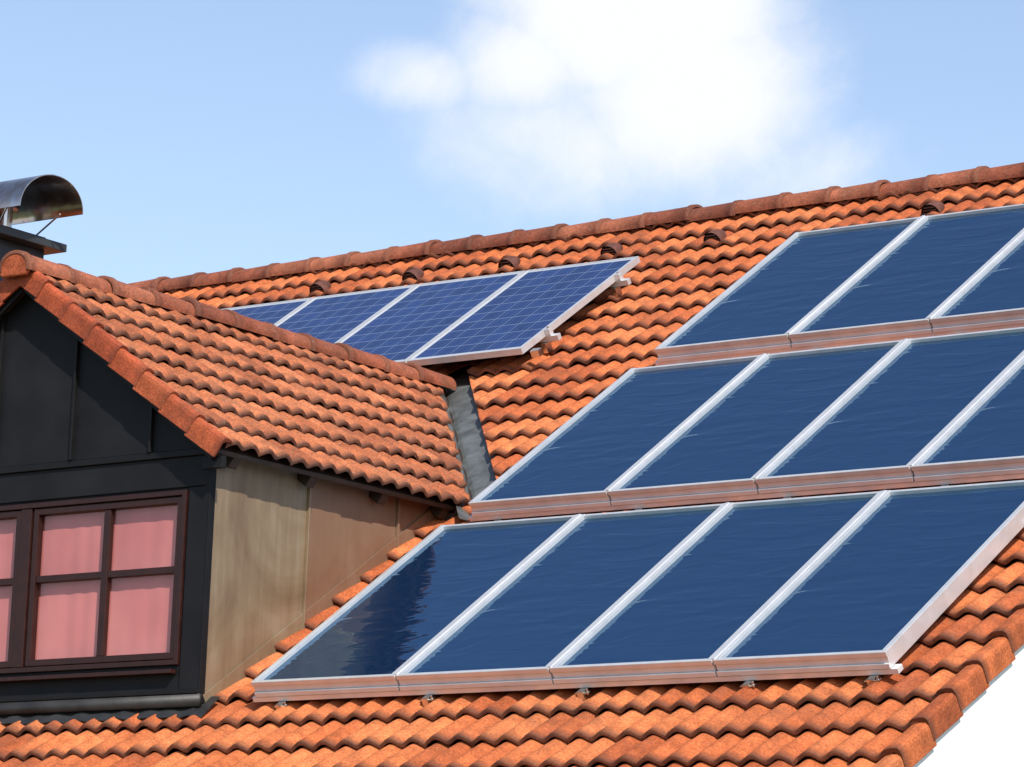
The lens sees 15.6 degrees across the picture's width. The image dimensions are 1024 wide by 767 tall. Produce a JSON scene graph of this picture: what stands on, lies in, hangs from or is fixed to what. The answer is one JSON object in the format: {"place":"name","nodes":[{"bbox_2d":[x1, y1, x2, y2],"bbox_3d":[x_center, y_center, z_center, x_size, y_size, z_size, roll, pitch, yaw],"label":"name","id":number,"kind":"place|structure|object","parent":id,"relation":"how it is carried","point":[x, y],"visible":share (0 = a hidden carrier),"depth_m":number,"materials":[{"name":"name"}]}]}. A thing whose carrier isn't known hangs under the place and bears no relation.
{"place":"outdoors","nodes":[
{"label":"outdoors","id":0,"kind":"place"},
{"bbox_2d":[0,505,177,661],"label":"window curtain","id":1,"kind":"object","parent":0,"point":[140,614],"depth_m":22.10,"materials":[{"name":"pink fabric"}]},
{"bbox_2d":[0,455,204,733],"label":"dormer front wall","id":2,"kind":"structure","parent":0,"point":[163,682],"depth_m":21.94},
{"bbox_2d":[0,489,188,674],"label":"window frame","id":3,"kind":"object","parent":2,"relation":"in","point":[26,581],"visible":1,"depth_m":22.11,"materials":[{"name":"brown wood"}]},
{"bbox_2d":[0,294,209,702],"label":"dormer cladding","id":4,"kind":"structure","parent":2,"relation":"attached to","point":[69,402],"depth_m":22.29,"materials":[{"name":"black wood"}]},
{"bbox_2d":[0,693,219,724],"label":"dormer lead apron","id":5,"kind":"object","parent":2,"relation":"attached to","point":[83,708],"visible":1,"depth_m":21.79,"materials":[{"name":"grey metal"}]},
{"bbox_2d":[198,454,436,703],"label":"dormer side walls","id":6,"kind":"structure","parent":0,"point":[288,553],"depth_m":22.04,"materials":[{"name":"beige wood"}]},
{"bbox_2d":[0,0,1023,283],"label":"sky","id":7,"kind":"structure","parent":0,"point":[191,137],"materials":[{"name":"blue"}]},
{"bbox_2d":[913,645,1023,766],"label":"house walls","id":8,"kind":"structure","parent":0,"point":[986,729],"depth_m":18.59,"materials":[{"name":"white paint"}]},
{"bbox_2d":[1,182,1023,766],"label":"roof deck","id":9,"kind":"structure","parent":8,"relation":"on","point":[459,376],"depth_m":24.14,"materials":[{"name":"brown wood"}]},
{"bbox_2d":[0,206,66,280],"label":"chimney","id":10,"kind":"object","parent":9,"relation":"on","point":[12,239],"visible":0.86,"depth_m":26.01,"materials":[{"name":"silver metal"}]},
{"bbox_2d":[0,174,82,224],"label":"chimney cowl","id":11,"kind":"object","parent":10,"relation":"on","point":[42,197],"visible":0.98,"depth_m":25.98,"materials":[{"name":"silver metal"}]},
{"bbox_2d":[0,286,457,520],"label":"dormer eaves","id":12,"kind":"object","parent":9,"relation":"on","point":[232,457],"visible":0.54,"depth_m":22.55,"materials":[{"name":"orange ceramic"}]},
{"bbox_2d":[0,277,20,306],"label":"dormer verge tiles","id":13,"kind":"object","parent":12,"relation":"attached to","point":[9,286],"visible":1,"depth_m":22.71,"materials":[{"name":"ceramic"}]},
{"bbox_2d":[12,270,231,456],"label":"dormer verge tiles","id":14,"kind":"object","parent":12,"relation":"attached to","point":[149,386],"visible":1,"depth_m":22.02,"materials":[{"name":"ceramic"}]},
{"bbox_2d":[42,273,469,504],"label":"dormer roof tiles","id":15,"kind":"object","parent":12,"relation":"on","point":[295,383],"visible":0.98,"depth_m":23.21,"materials":[{"name":"orange ceramic"}]},
{"bbox_2d":[0,250,455,389],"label":"dormer ridge tiles","id":16,"kind":"object","parent":15,"relation":"on","point":[184,305],"visible":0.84,"depth_m":24.03,"materials":[{"name":"orange ceramic"}]},
{"bbox_2d":[0,253,29,277],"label":"dormer ridge end cap","id":17,"kind":"object","parent":16,"relation":"attached to","point":[14,265],"visible":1,"depth_m":22.63,"materials":[{"name":"orange ceramic"}]},
{"bbox_2d":[437,385,495,520],"bbox_3d":[-1.113,0.516,25.026,4.215,1.398,2.203,-6,-14,36],"label":"valley flashing","id":18,"kind":"object","parent":9,"relation":"on","point":[472,446],"visible":0.37,"depth_m":24.71,"materials":[{"name":"metal"}]},
{"bbox_2d":[0,176,1023,766],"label":"roof tiles","id":19,"kind":"object","parent":9,"relation":"on","point":[766,716],"visible":0.23,"depth_m":20.91,"materials":[{"name":"ceramic"}]},
{"bbox_2d":[309,281,331,292],"bbox_3d":[-1.499,-0.760,29.458,0.150,0.117,0.185,-6,-14,36],"label":"roof vent","id":20,"kind":"object","parent":19,"relation":"on","point":[323,286],"visible":1,"depth_m":29.41,"materials":[{"name":"ceramic"}]},
{"bbox_2d":[402,268,423,280],"bbox_3d":[-0.754,-0.838,28.906,0.150,0.117,0.185,-6,-14,36],"label":"roof vent","id":21,"kind":"object","parent":19,"relation":"on","point":[416,273],"visible":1,"depth_m":28.85,"materials":[{"name":"ceramic"}]},
{"bbox_2d":[498,256,520,268],"bbox_3d":[-0.009,-0.916,28.355,0.150,0.117,0.185,-6,-14,36],"label":"roof vent","id":22,"kind":"object","parent":19,"relation":"on","point":[513,261],"visible":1,"depth_m":28.30,"materials":[{"name":"ceramic"}]},
{"bbox_2d":[430,272,630,365],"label":"panel mounting rails","id":23,"kind":"object","parent":19,"relation":"on","point":[546,345],"visible":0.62,"depth_m":25.89,"materials":[{"name":"metal"}]},
{"bbox_2d":[225,297,313,324],"bbox_3d":[-2.333,-0.262,28.337,0.995,0.967,1.388,-6,-14,36],"label":"photovoltaic panel","id":24,"kind":"object","parent":23,"relation":"attached to","point":[274,313],"visible":0.24,"depth_m":28.69,"materials":[{"name":"glass"}]},
{"bbox_2d":[275,284,417,343],"bbox_3d":[-1.524,-0.347,27.738,0.995,0.967,1.388,-6,-14,36],"label":"photovoltaic panel","id":25,"kind":"object","parent":23,"relation":"attached to","point":[335,318],"visible":0.48,"depth_m":28.01,"materials":[{"name":"glass"}]},
{"bbox_2d":[339,270,525,363],"bbox_3d":[-0.716,-0.431,27.139,0.995,0.967,1.388,-6,-14,36],"label":"photovoltaic panel","id":26,"kind":"object","parent":23,"relation":"attached to","point":[405,328],"visible":0.67,"depth_m":27.22,"materials":[{"name":"glass"}]},
{"bbox_2d":[407,256,639,365],"bbox_3d":[0.093,-0.516,26.541,0.995,0.967,1.388,-6,-14,36],"label":"photovoltaic panel","id":27,"kind":"object","parent":23,"relation":"attached to","point":[520,313],"visible":0.91,"depth_m":26.45,"materials":[{"name":"glass"}]},
{"bbox_2d":[600,243,622,254],"bbox_3d":[0.751,-0.996,27.792,0.150,0.117,0.185,-6,-14,36],"label":"roof vent","id":28,"kind":"object","parent":19,"relation":"on","point":[613,248],"visible":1,"depth_m":27.74,"materials":[{"name":"ceramic"}]},
{"bbox_2d":[252,215,1023,709],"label":"collector mounting rails","id":29,"kind":"object","parent":19,"relation":"on","point":[584,693],"visible":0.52,"depth_m":21.11,"materials":[{"name":"metal"}]},
{"bbox_2d":[251,515,575,696],"bbox_3d":[-0.525,1.271,21.576,1.034,1.222,1.728,-6,-14,36],"label":"solar thermal collector","id":30,"kind":"object","parent":29,"relation":"on","point":[376,634],"visible":1,"depth_m":21.51,"materials":[{"name":"glass"}]},
{"bbox_2d":[396,503,724,690],"bbox_3d":[0.311,1.185,20.958,1.034,1.222,1.728,-6,-14,36],"label":"solar thermal collector","id":31,"kind":"object","parent":29,"relation":"on","point":[528,622],"visible":1,"depth_m":20.88,"materials":[{"name":"glass"}]},
{"bbox_2d":[468,355,760,516],"bbox_3d":[0.682,0.316,23.342,1.034,1.222,1.728,-6,-14,36],"label":"solar thermal collector","id":32,"kind":"object","parent":29,"relation":"on","point":[589,454],"visible":0.97,"depth_m":23.27,"materials":[{"name":"glass"}]},
{"bbox_2d":[549,491,881,683],"bbox_3d":[1.147,1.096,20.339,1.034,1.222,1.728,-6,-14,36],"label":"solar thermal collector","id":33,"kind":"object","parent":29,"relation":"on","point":[699,600],"visible":0.98,"depth_m":20.26,"materials":[{"name":"glass"}]},
{"bbox_2d":[608,339,903,505],"bbox_3d":[1.518,0.227,22.723,1.034,1.222,1.728,-6,-14,36],"label":"solar thermal collector","id":34,"kind":"object","parent":29,"relation":"on","point":[739,433],"visible":0.98,"depth_m":22.64,"materials":[{"name":"glass"}]},
{"bbox_2d":[655,217,919,361],"bbox_3d":[1.888,-0.642,25.108,1.034,1.222,1.728,-6,-14,36],"label":"solar thermal collector","id":35,"kind":"object","parent":29,"relation":"on","point":[772,299],"visible":0.98,"depth_m":25.03,"materials":[{"name":"glass"}]},
{"bbox_2d":[713,480,1023,675],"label":"solar thermal collector","id":36,"kind":"object","parent":29,"relation":"on","point":[885,579],"visible":1,"depth_m":19.58,"materials":[{"name":"glass"}]},
{"bbox_2d":[755,327,1023,493],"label":"solar thermal collector","id":37,"kind":"object","parent":29,"relation":"on","point":[896,413],"visible":0.99,"depth_m":22.01,"materials":[{"name":"glass"}]},
{"bbox_2d":[789,204,1023,347],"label":"solar thermal collector","id":38,"kind":"object","parent":29,"relation":"on","point":[914,278],"visible":1,"depth_m":24.39,"materials":[{"name":"glass"}]},
{"bbox_2d":[911,357,1023,481],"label":"solar thermal collector","id":39,"kind":"object","parent":29,"relation":"on","point":[983,435],"visible":1,"depth_m":21.12,"materials":[{"name":"glass"}]},
{"bbox_2d":[929,233,1023,332],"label":"solar thermal collector","id":40,"kind":"object","parent":29,"relation":"on","point":[991,294],"visible":1,"depth_m":23.49,"materials":[{"name":"glass"}]},
{"bbox_2d":[703,229,726,241],"bbox_3d":[1.488,-1.073,27.246,0.150,0.117,0.185,-6,-14,36],"label":"roof vent","id":41,"kind":"object","parent":19,"relation":"on","point":[719,234],"visible":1,"depth_m":27.19,"materials":[{"name":"ceramic"}]},
{"bbox_2d":[921,201,944,215],"bbox_3d":[2.954,-1.227,26.162,0.150,0.117,0.185,-6,-14,36],"label":"roof vent","id":42,"kind":"object","parent":19,"relation":"on","point":[937,206],"visible":0.99,"depth_m":26.11,"materials":[{"name":"ceramic"}]},
{"bbox_2d":[129,162,1023,290],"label":"ridge tiles","id":43,"kind":"object","parent":9,"relation":"on","point":[697,212],"visible":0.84,"depth_m":28.38,"materials":[{"name":"ceramic"}]},
{"bbox_2d":[163,178,1022,292],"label":"back roof tiles","id":44,"kind":"object","parent":9,"relation":"on","point":[541,242],"visible":0.06,"depth_m":28.62,"materials":[{"name":"ceramic"}]},
{"bbox_2d":[873,599,1023,766],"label":"verge tiles","id":45,"kind":"object","parent":9,"relation":"on","point":[941,714],"visible":1,"depth_m":18.31,"materials":[{"name":"ceramic"}]}
]}

